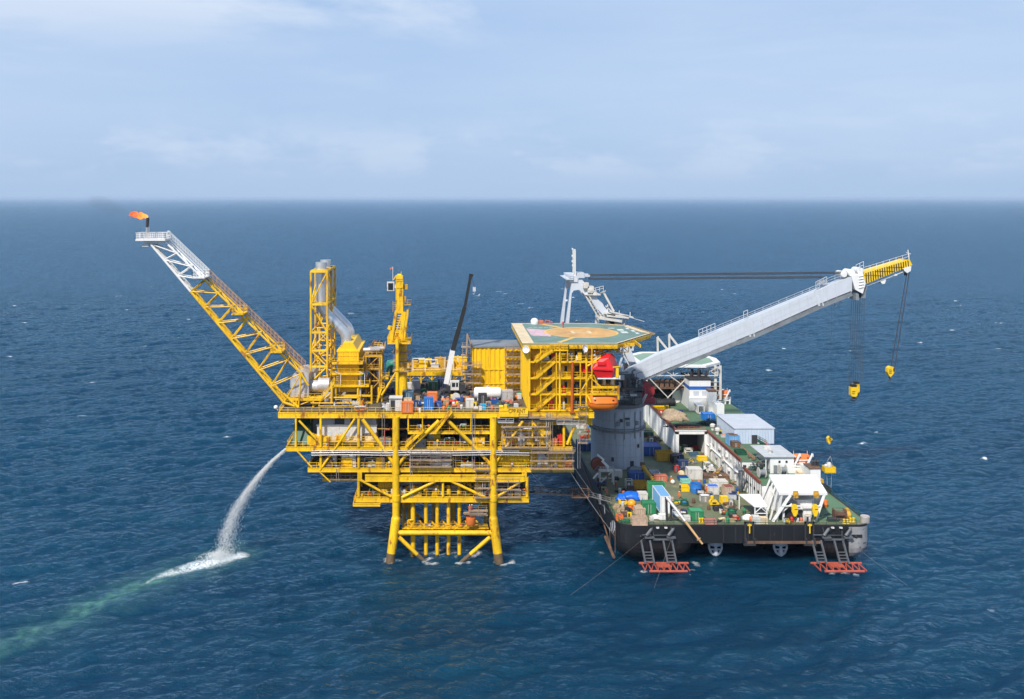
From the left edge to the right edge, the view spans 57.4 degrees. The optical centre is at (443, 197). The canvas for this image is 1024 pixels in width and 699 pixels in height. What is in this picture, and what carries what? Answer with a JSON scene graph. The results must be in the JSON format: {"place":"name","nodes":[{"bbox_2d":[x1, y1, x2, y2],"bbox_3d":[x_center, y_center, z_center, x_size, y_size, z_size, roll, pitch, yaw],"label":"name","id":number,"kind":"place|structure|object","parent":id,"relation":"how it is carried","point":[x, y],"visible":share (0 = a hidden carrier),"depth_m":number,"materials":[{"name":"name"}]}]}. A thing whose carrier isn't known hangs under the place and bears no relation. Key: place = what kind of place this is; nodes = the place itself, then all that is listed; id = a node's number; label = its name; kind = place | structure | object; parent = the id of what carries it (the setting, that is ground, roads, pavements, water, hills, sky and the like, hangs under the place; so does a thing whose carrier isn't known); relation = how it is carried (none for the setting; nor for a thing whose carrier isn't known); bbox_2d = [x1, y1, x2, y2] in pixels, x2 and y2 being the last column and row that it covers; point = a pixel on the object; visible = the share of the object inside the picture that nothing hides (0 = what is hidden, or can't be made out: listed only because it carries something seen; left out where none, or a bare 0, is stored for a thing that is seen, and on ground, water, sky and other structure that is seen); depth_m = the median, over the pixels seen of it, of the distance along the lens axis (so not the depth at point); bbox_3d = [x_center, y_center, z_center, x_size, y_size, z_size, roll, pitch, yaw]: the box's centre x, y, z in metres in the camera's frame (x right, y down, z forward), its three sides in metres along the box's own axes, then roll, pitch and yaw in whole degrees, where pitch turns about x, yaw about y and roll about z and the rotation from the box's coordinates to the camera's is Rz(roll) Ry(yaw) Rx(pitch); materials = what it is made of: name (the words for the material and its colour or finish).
{"place":"outdoors","nodes":[
{"label":"outdoors","id":0,"kind":"place"},
{"bbox_2d":[316,418,378,444],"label":"control building","id":1,"kind":"structure","parent":0,"point":[332,428],"depth_m":208.60,"materials":[{"name":"grey paint"}]},
{"bbox_2d":[470,340,520,390],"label":"process building","id":2,"kind":"structure","parent":0,"point":[488,356],"depth_m":230.93,"materials":[{"name":"metal"}]},
{"bbox_2d":[0,199,1023,698],"bbox_3d":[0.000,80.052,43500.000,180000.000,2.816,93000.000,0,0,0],"label":"sea","id":3,"kind":"structure","parent":0,"point":[146,433],"depth_m":275.65,"materials":[{"name":"liquid"}]},
{"bbox_2d":[278,376,593,564],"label":"production platform","id":4,"kind":"structure","parent":3,"relation":"in","point":[470,438],"depth_m":207.08,"materials":[{"name":"yellow paint"}]},
{"bbox_2d":[135,218,308,406],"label":"flare boom","id":5,"kind":"object","parent":4,"relation":"on","point":[153,243],"visible":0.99,"depth_m":213.26,"materials":[{"name":"yellow paint"}]},
{"bbox_2d":[129,211,147,219],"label":"flare flame","id":6,"kind":"object","parent":5,"relation":"attached to","point":[132,214],"visible":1,"depth_m":213.74,"materials":[{"name":"orange"}]},
{"bbox_2d":[198,448,285,561],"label":"water jet","id":7,"kind":"object","parent":4,"relation":"attached to","point":[219,554],"visible":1,"depth_m":208.23,"materials":[{"name":"white"}]},
{"bbox_2d":[286,365,334,406],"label":"air intake housing","id":8,"kind":"object","parent":4,"relation":"on","point":[325,387],"visible":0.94,"depth_m":214.00,"materials":[{"name":"silver metal"}]},
{"bbox_2d":[310,259,354,401],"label":"exhaust tower","id":9,"kind":"structure","parent":4,"relation":"on","point":[330,313],"depth_m":220.43,"materials":[{"name":"metal"}]},
{"bbox_2d":[329,466,356,480],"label":"scaffold","id":10,"kind":"object","parent":4,"relation":"on","point":[340,478],"visible":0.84,"depth_m":208.82,"materials":[{"name":"brown metal"}]},
{"bbox_2d":[332,334,372,403],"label":"heat recovery unit","id":11,"kind":"object","parent":4,"relation":"on","point":[351,359],"visible":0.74,"depth_m":217.00,"materials":[{"name":"yellow paint"}]},
{"bbox_2d":[363,340,389,402],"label":"pipework tower","id":12,"kind":"structure","parent":4,"relation":"on","point":[374,351],"depth_m":219.27,"materials":[{"name":"yellow metal"}]},
{"bbox_2d":[386,360,395,381],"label":"storage tank","id":13,"kind":"object","parent":4,"relation":"on","point":[390,364],"visible":0.44,"depth_m":236.59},
{"bbox_2d":[389,395,402,411],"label":"site cabin","id":14,"kind":"object","parent":4,"relation":"on","point":[395,400],"visible":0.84,"depth_m":207.99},
{"bbox_2d":[381,267,411,395],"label":"pedestal crane","id":15,"kind":"object","parent":4,"relation":"on","point":[400,339],"visible":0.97,"depth_m":218.50,"materials":[{"name":"yellow paint"}]},
{"bbox_2d":[392,344,411,371],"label":"scaffold","id":16,"kind":"object","parent":15,"relation":"on","point":[409,359],"visible":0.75,"depth_m":221.08,"materials":[{"name":"grey metal"}]},
{"bbox_2d":[401,401,412,412],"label":"shipping container","id":17,"kind":"object","parent":4,"relation":"on","point":[406,406],"visible":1,"depth_m":206.60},
{"bbox_2d":[402,390,413,400],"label":"shipping container","id":18,"kind":"object","parent":4,"relation":"on","point":[407,393],"visible":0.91,"depth_m":218.40,"materials":[{"name":"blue metal"}]},
{"bbox_2d":[412,379,419,389],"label":"shipping container","id":19,"kind":"object","parent":4,"relation":"on","point":[415,384],"visible":1,"depth_m":232.02,"materials":[{"name":"silver metal"}]},
{"bbox_2d":[424,397,432,409],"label":"shipping container","id":20,"kind":"object","parent":4,"relation":"on","point":[428,401],"visible":0.98,"depth_m":209.26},
{"bbox_2d":[409,449,451,467],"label":"scaffold","id":21,"kind":"object","parent":4,"relation":"on","point":[444,459],"visible":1,"depth_m":205.91,"materials":[{"name":"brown wood"}]},
{"bbox_2d":[427,391,436,402],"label":"shipping container","id":22,"kind":"object","parent":4,"relation":"on","point":[433,394],"visible":0.62,"depth_m":216.94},
{"bbox_2d":[428,380,437,390],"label":"shipping container","id":23,"kind":"object","parent":4,"relation":"on","point":[432,384],"visible":1,"depth_m":230.79,"materials":[{"name":"metal"}]},
{"bbox_2d":[407,355,467,382],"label":"pipe rack","id":24,"kind":"object","parent":4,"relation":"on","point":[424,367],"visible":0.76,"depth_m":241.79,"materials":[{"name":"metal"}]},
{"bbox_2d":[440,273,475,397],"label":"mobile crane","id":25,"kind":"object","parent":4,"relation":"on","point":[454,386],"visible":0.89,"depth_m":225.47,"materials":[{"name":"white metal"}]},
{"bbox_2d":[461,334,472,388],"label":"scaffold","id":26,"kind":"object","parent":4,"relation":"on","point":[465,355],"visible":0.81,"depth_m":232.94,"materials":[{"name":"brown metal"}]},
{"bbox_2d":[466,515,475,525],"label":"work basket","id":27,"kind":"object","parent":4,"relation":"hanging from","point":[470,520],"visible":1,"depth_m":205.69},
{"bbox_2d":[464,361,480,391],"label":"scaffold","id":28,"kind":"object","parent":4,"relation":"on","point":[472,378],"visible":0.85,"depth_m":228.88,"materials":[{"name":"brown wood"}]},
{"bbox_2d":[463,505,487,515],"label":"scaffold","id":29,"kind":"object","parent":4,"relation":"on","point":[478,511],"visible":1,"depth_m":205.37,"materials":[{"name":"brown wood"}]},
{"bbox_2d":[478,392,486,405],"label":"shipping container","id":30,"kind":"object","parent":4,"relation":"on","point":[482,397],"visible":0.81,"depth_m":214.08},
{"bbox_2d":[474,469,490,498],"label":"scaffold","id":31,"kind":"object","parent":4,"relation":"on","point":[479,478],"visible":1,"depth_m":205.91,"materials":[{"name":"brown wood"}]},
{"bbox_2d":[474,385,501,400],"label":"horizontal tank","id":32,"kind":"object","parent":4,"relation":"on","point":[495,392],"visible":0.95,"depth_m":219.33,"materials":[{"name":"metal"}]},
{"bbox_2d":[501,389,512,400],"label":"shipping container","id":33,"kind":"object","parent":4,"relation":"on","point":[506,394],"visible":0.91,"depth_m":218.40,"materials":[{"name":"silver metal"}]},
{"bbox_2d":[496,478,520,497],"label":"scaffold","id":34,"kind":"object","parent":4,"relation":"on","point":[509,490],"visible":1,"depth_m":206.18,"materials":[{"name":"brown wood"}]},
{"bbox_2d":[504,344,520,391],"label":"scaffold","id":35,"kind":"object","parent":4,"relation":"on","point":[505,365],"visible":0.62,"depth_m":229.11,"materials":[{"name":"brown wood"}]},
{"bbox_2d":[499,408,527,416],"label":"name board","id":36,"kind":"object","parent":4,"relation":"attached to","point":[513,412],"visible":1,"depth_m":206.25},
{"bbox_2d":[501,422,547,448],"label":"scaffold","id":37,"kind":"object","parent":4,"relation":"on","point":[520,436],"visible":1,"depth_m":206.01,"materials":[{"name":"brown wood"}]},
{"bbox_2d":[530,449,573,469],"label":"scaffold","id":38,"kind":"object","parent":4,"relation":"on","point":[547,453],"visible":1,"depth_m":205.68,"materials":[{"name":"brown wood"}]},
{"bbox_2d":[521,345,618,412],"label":"living quarters","id":39,"kind":"structure","parent":4,"relation":"on","point":[553,380],"depth_m":207.96,"materials":[{"name":"yellow paint"}]},
{"bbox_2d":[512,323,654,365],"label":"helideck","id":40,"kind":"object","parent":39,"relation":"attached to","point":[596,337],"visible":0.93,"depth_m":218.48,"materials":[{"name":"beige paint"}]},
{"bbox_2d":[588,395,617,410],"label":"lifeboat","id":41,"kind":"object","parent":39,"relation":"hanging from","point":[604,402],"visible":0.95,"depth_m":205.65,"materials":[{"name":"orange plastic"}]},
{"bbox_2d":[592,353,619,378],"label":"covered capsule","id":42,"kind":"object","parent":39,"relation":"on","point":[605,366],"visible":0.99,"depth_m":205.22,"materials":[{"name":"red plastic"}]},
{"bbox_2d":[529,472,610,503],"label":"access bridge","id":43,"kind":"structure","parent":4,"relation":"attached to","point":[578,495],"depth_m":211.38,"materials":[{"name":"brown metal"}]},
{"bbox_2d":[578,403,587,443],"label":"scaffold","id":44,"kind":"object","parent":4,"relation":"on","point":[586,425],"visible":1,"depth_m":205.78,"materials":[{"name":"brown wood"}]},
{"bbox_2d":[565,420,869,559],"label":"crane barge","id":45,"kind":"object","parent":3,"relation":"on","point":[628,536],"visible":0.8,"depth_m":204.25,"materials":[{"name":"black paint"}]},
{"bbox_2d":[581,440,590,450],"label":"shipping container","id":46,"kind":"object","parent":45,"relation":"on","point":[586,447],"visible":0.91,"depth_m":262.97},
{"bbox_2d":[590,457,604,473],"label":"winch drum","id":47,"kind":"object","parent":45,"relation":"on","point":[596,463],"visible":0.88,"depth_m":241.98,"materials":[{"name":"red paint"}]},
{"bbox_2d":[593,454,613,484],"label":"davit frame","id":48,"kind":"object","parent":45,"relation":"on","point":[610,470],"visible":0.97,"depth_m":232.49,"materials":[{"name":"white paint"}]},
{"bbox_2d":[623,491,639,500],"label":"tarpaulin bundle","id":49,"kind":"object","parent":45,"relation":"on","point":[629,495],"visible":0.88,"depth_m":220.34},
{"bbox_2d":[627,470,643,479],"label":"shipping container","id":50,"kind":"object","parent":45,"relation":"on","point":[636,474],"visible":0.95,"depth_m":235.95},
{"bbox_2d":[631,515,647,525],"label":"wooden crate","id":51,"kind":"object","parent":45,"relation":"on","point":[639,520],"visible":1,"depth_m":203.33,"materials":[{"name":"brown wood"}]},
{"bbox_2d":[633,505,645,514],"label":"wooden crate","id":52,"kind":"object","parent":45,"relation":"on","point":[639,510],"visible":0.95,"depth_m":209.80,"materials":[{"name":"brown wood"}]},
{"bbox_2d":[633,480,646,488],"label":"cargo basket","id":53,"kind":"object","parent":45,"relation":"on","point":[639,484],"visible":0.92,"depth_m":229.10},
{"bbox_2d":[637,491,647,499],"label":"shipping container","id":54,"kind":"object","parent":45,"relation":"on","point":[643,495],"visible":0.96,"depth_m":220.24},
{"bbox_2d":[640,462,654,480],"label":"pipe boom","id":55,"kind":"object","parent":45,"relation":"on","point":[644,468],"visible":0.91,"depth_m":235.76,"materials":[{"name":"yellow metal"}]},
{"bbox_2d":[641,500,655,513],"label":"shipping container","id":56,"kind":"object","parent":45,"relation":"on","point":[649,506],"visible":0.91,"depth_m":210.47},
{"bbox_2d":[644,442,660,455],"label":"shipping container","id":57,"kind":"object","parent":45,"relation":"on","point":[650,448],"visible":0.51,"depth_m":258.15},
{"bbox_2d":[647,481,664,498],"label":"open container","id":58,"kind":"object","parent":45,"relation":"on","point":[649,487],"visible":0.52,"depth_m":221.32,"materials":[{"name":"green metal"}]},
{"bbox_2d":[653,474,666,481],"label":"shipping container","id":59,"kind":"object","parent":45,"relation":"on","point":[660,477],"visible":0.8,"depth_m":234.53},
{"bbox_2d":[652,485,670,512],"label":"shipping container","id":60,"kind":"object","parent":45,"relation":"on","point":[660,493],"visible":0.84,"depth_m":213.26,"materials":[{"name":"metal"}]},
{"bbox_2d":[655,450,672,460],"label":"open container","id":61,"kind":"object","parent":45,"relation":"on","point":[662,455],"visible":0.94,"depth_m":253.51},
{"bbox_2d":[639,530,689,572],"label":"fender frame","id":62,"kind":"object","parent":45,"relation":"attached to","point":[664,565],"visible":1,"depth_m":201.38,"materials":[{"name":"metal"}]},
{"bbox_2d":[676,459,687,467],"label":"shipping container","id":63,"kind":"object","parent":45,"relation":"on","point":[683,463],"visible":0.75,"depth_m":245.75,"materials":[{"name":"metal"}]},
{"bbox_2d":[665,497,702,543],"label":"deck derrick","id":64,"kind":"object","parent":45,"relation":"on","point":[667,500],"visible":1,"depth_m":204.31,"materials":[{"name":"silver metal"}]},
{"bbox_2d":[685,466,702,479],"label":"shipping container","id":65,"kind":"object","parent":45,"relation":"on","point":[694,472],"visible":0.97,"depth_m":236.51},
{"bbox_2d":[687,507,703,520],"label":"shipping container","id":66,"kind":"object","parent":45,"relation":"on","point":[695,513],"visible":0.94,"depth_m":206.08,"materials":[{"name":"green metal"}]},
{"bbox_2d":[690,481,701,492],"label":"shipping container","id":67,"kind":"object","parent":45,"relation":"on","point":[694,485],"visible":0.99,"depth_m":225.71,"materials":[{"name":"metal"}]},
{"bbox_2d":[699,494,709,502],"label":"cage tank","id":68,"kind":"object","parent":45,"relation":"on","point":[704,497],"visible":0.99,"depth_m":218.80,"materials":[{"name":"white paint"}]},
{"bbox_2d":[703,518,716,524],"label":"open crate","id":69,"kind":"object","parent":45,"relation":"on","point":[708,519],"visible":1,"depth_m":203.97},
{"bbox_2d":[706,484,718,494],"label":"shipping container","id":70,"kind":"object","parent":45,"relation":"on","point":[714,488],"visible":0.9,"depth_m":224.59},
{"bbox_2d":[703,472,729,478],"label":"timber platform","id":71,"kind":"structure","parent":45,"relation":"on","point":[707,475],"depth_m":238.19,"materials":[{"name":"brown wood"}]},
{"bbox_2d":[719,495,728,503],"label":"shipping container","id":72,"kind":"object","parent":45,"relation":"on","point":[723,498],"visible":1,"depth_m":217.76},
{"bbox_2d":[644,398,809,508],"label":"deck block","id":73,"kind":"structure","parent":45,"relation":"on","point":[715,448],"depth_m":255.96,"materials":[{"name":"white paint"}]},
{"bbox_2d":[656,399,668,406],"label":"rubber fender","id":74,"kind":"object","parent":73,"relation":"on","point":[664,402],"visible":0.81,"depth_m":287.85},
{"bbox_2d":[660,408,688,421],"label":"rope heap","id":75,"kind":"object","parent":73,"relation":"on","point":[671,415],"visible":1,"depth_m":270.07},
{"bbox_2d":[671,389,680,402],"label":"bulwark house","id":76,"kind":"structure","parent":73,"relation":"on","point":[676,394],"depth_m":294.00,"materials":[{"name":"white paint"}]},
{"bbox_2d":[633,352,721,405],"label":"barge helideck","id":77,"kind":"object","parent":73,"relation":"on","point":[675,384],"visible":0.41,"depth_m":291.00,"materials":[{"name":"white paint"}]},
{"bbox_2d":[663,424,699,428],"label":"stack","id":78,"kind":"object","parent":73,"relation":"on","point":[680,426],"visible":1,"depth_m":262.33,"materials":[{"name":"brown metal"}]},
{"bbox_2d":[681,369,710,410],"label":"funnel house","id":79,"kind":"structure","parent":73,"relation":"on","point":[693,390],"depth_m":284.00,"materials":[{"name":"white paint"}]},
{"bbox_2d":[694,402,704,413],"bbox_3d":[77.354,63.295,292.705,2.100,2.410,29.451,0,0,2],"label":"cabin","id":80,"kind":"object","parent":73,"relation":"on","point":[697,410],"visible":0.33,"depth_m":279.84,"materials":[{"name":"metal"}]},
{"bbox_2d":[696,418,716,425],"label":"net heap","id":81,"kind":"object","parent":73,"relation":"on","point":[707,422],"visible":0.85,"depth_m":265.50,"materials":[{"name":"black fabric"}]},
{"bbox_2d":[701,412,714,420],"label":"shipping container","id":82,"kind":"object","parent":73,"relation":"on","point":[706,415],"visible":0.93,"depth_m":270.43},
{"bbox_2d":[706,388,716,411],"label":"casing tower","id":83,"kind":"structure","parent":73,"relation":"on","point":[710,396],"depth_m":280.00,"materials":[{"name":"metal"}]},
{"bbox_2d":[713,400,723,415],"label":"side house","id":84,"kind":"structure","parent":73,"relation":"on","point":[718,407],"depth_m":276.00,"materials":[{"name":"white paint"}]},
{"bbox_2d":[725,433,739,445],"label":"shipping container","id":85,"kind":"object","parent":73,"relation":"on","point":[730,436],"visible":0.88,"depth_m":243.22,"materials":[{"name":"blue metal"}]},
{"bbox_2d":[734,448,746,454],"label":"open crate","id":86,"kind":"object","parent":73,"relation":"on","point":[739,451],"visible":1,"depth_m":233.92,"materials":[{"name":"green paint"}]},
{"bbox_2d":[716,414,774,444],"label":"accommodation block","id":87,"kind":"structure","parent":73,"relation":"on","point":[751,429],"depth_m":246.78,"materials":[{"name":"grey paint"}]},
{"bbox_2d":[747,455,769,472],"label":"winch","id":88,"kind":"object","parent":73,"relation":"on","point":[760,466],"visible":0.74,"depth_m":225.30,"materials":[{"name":"green paint"}]},
{"bbox_2d":[757,467,766,478],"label":"cable reel","id":89,"kind":"object","parent":73,"relation":"on","point":[761,473],"visible":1,"depth_m":219.40,"materials":[{"name":"white paint"}]},
{"bbox_2d":[750,445,795,472],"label":"grey deckhouse","id":90,"kind":"object","parent":73,"relation":"on","point":[774,456],"visible":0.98,"depth_m":224.03,"materials":[{"name":"white paint"}]},
{"bbox_2d":[778,464,787,473],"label":"cable reel","id":91,"kind":"object","parent":73,"relation":"on","point":[784,469],"visible":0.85,"depth_m":221.60,"materials":[{"name":"white paint"}]},
{"bbox_2d":[722,484,733,494],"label":"wooden crate","id":92,"kind":"object","parent":45,"relation":"on","point":[726,488],"visible":0.82,"depth_m":223.50,"materials":[{"name":"brown wood"}]},
{"bbox_2d":[560,248,911,469],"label":"heavy lift crane","id":93,"kind":"object","parent":45,"relation":"on","point":[617,437],"visible":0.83,"depth_m":246.50,"materials":[{"name":"grey paint"}]},
{"bbox_2d":[822,456,835,478],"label":"personnel basket","id":94,"kind":"object","parent":93,"relation":"hanging from","point":[828,467],"visible":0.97,"depth_m":246.50,"materials":[{"name":"metal"}]},
{"bbox_2d":[849,381,859,400],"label":"hook block","id":95,"kind":"structure","parent":93,"relation":"hanging from","point":[854,389],"depth_m":247.60,"materials":[{"name":"yellow paint"}]},
{"bbox_2d":[885,366,894,380],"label":"auxiliary hook block","id":96,"kind":"structure","parent":93,"relation":"hanging from","point":[889,370],"depth_m":247.10,"materials":[{"name":"yellow paint"}]},
{"bbox_2d":[739,494,767,516],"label":"deck shelter","id":97,"kind":"object","parent":45,"relation":"on","point":[755,500],"visible":0.88,"depth_m":210.08,"materials":[{"name":"white paint"}]},
{"bbox_2d":[770,481,813,520],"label":"gantry house","id":98,"kind":"structure","parent":45,"relation":"on","point":[804,500],"depth_m":206.70,"materials":[{"name":"white paint"}]},
{"bbox_2d":[762,474,826,521],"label":"stern gantry","id":99,"kind":"object","parent":45,"relation":"on","point":[785,485],"visible":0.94,"depth_m":208.31,"materials":[{"name":"metal"}]},
{"bbox_2d":[791,496,797,518],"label":"sheave block","id":100,"kind":"structure","parent":99,"relation":"hanging from","point":[794,509],"depth_m":204.05,"materials":[{"name":"metal"}]},
{"bbox_2d":[812,496,817,518],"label":"sheave block","id":101,"kind":"structure","parent":99,"relation":"hanging from","point":[815,509],"depth_m":204.05,"materials":[{"name":"metal"}]},
{"bbox_2d":[792,453,813,473],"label":"davit","id":102,"kind":"object","parent":45,"relation":"on","point":[796,467],"visible":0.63,"depth_m":223.53,"materials":[{"name":"white paint"}]},
{"bbox_2d":[793,451,809,462],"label":"lifeboat","id":103,"kind":"object","parent":102,"relation":"hanging from","point":[804,458],"visible":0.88,"depth_m":224.23,"materials":[{"name":"orange paint"}]},
{"bbox_2d":[796,460,821,504],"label":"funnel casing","id":104,"kind":"object","parent":45,"relation":"on","point":[812,467],"visible":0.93,"depth_m":218.09,"materials":[{"name":"white paint"}]},
{"bbox_2d":[810,527,866,572],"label":"fender frame","id":105,"kind":"object","parent":45,"relation":"attached to","point":[838,565],"visible":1,"depth_m":201.38,"materials":[{"name":"metal"}]},
{"bbox_2d":[832,508,851,520],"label":"winch unit","id":106,"kind":"object","parent":45,"relation":"on","point":[845,513],"visible":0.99,"depth_m":206.83,"materials":[{"name":"brown metal"}]},
{"bbox_2d":[0,0,1023,198],"label":"sky","id":107,"kind":"structure","parent":0,"point":[100,99],"materials":[{"name":"blue"}]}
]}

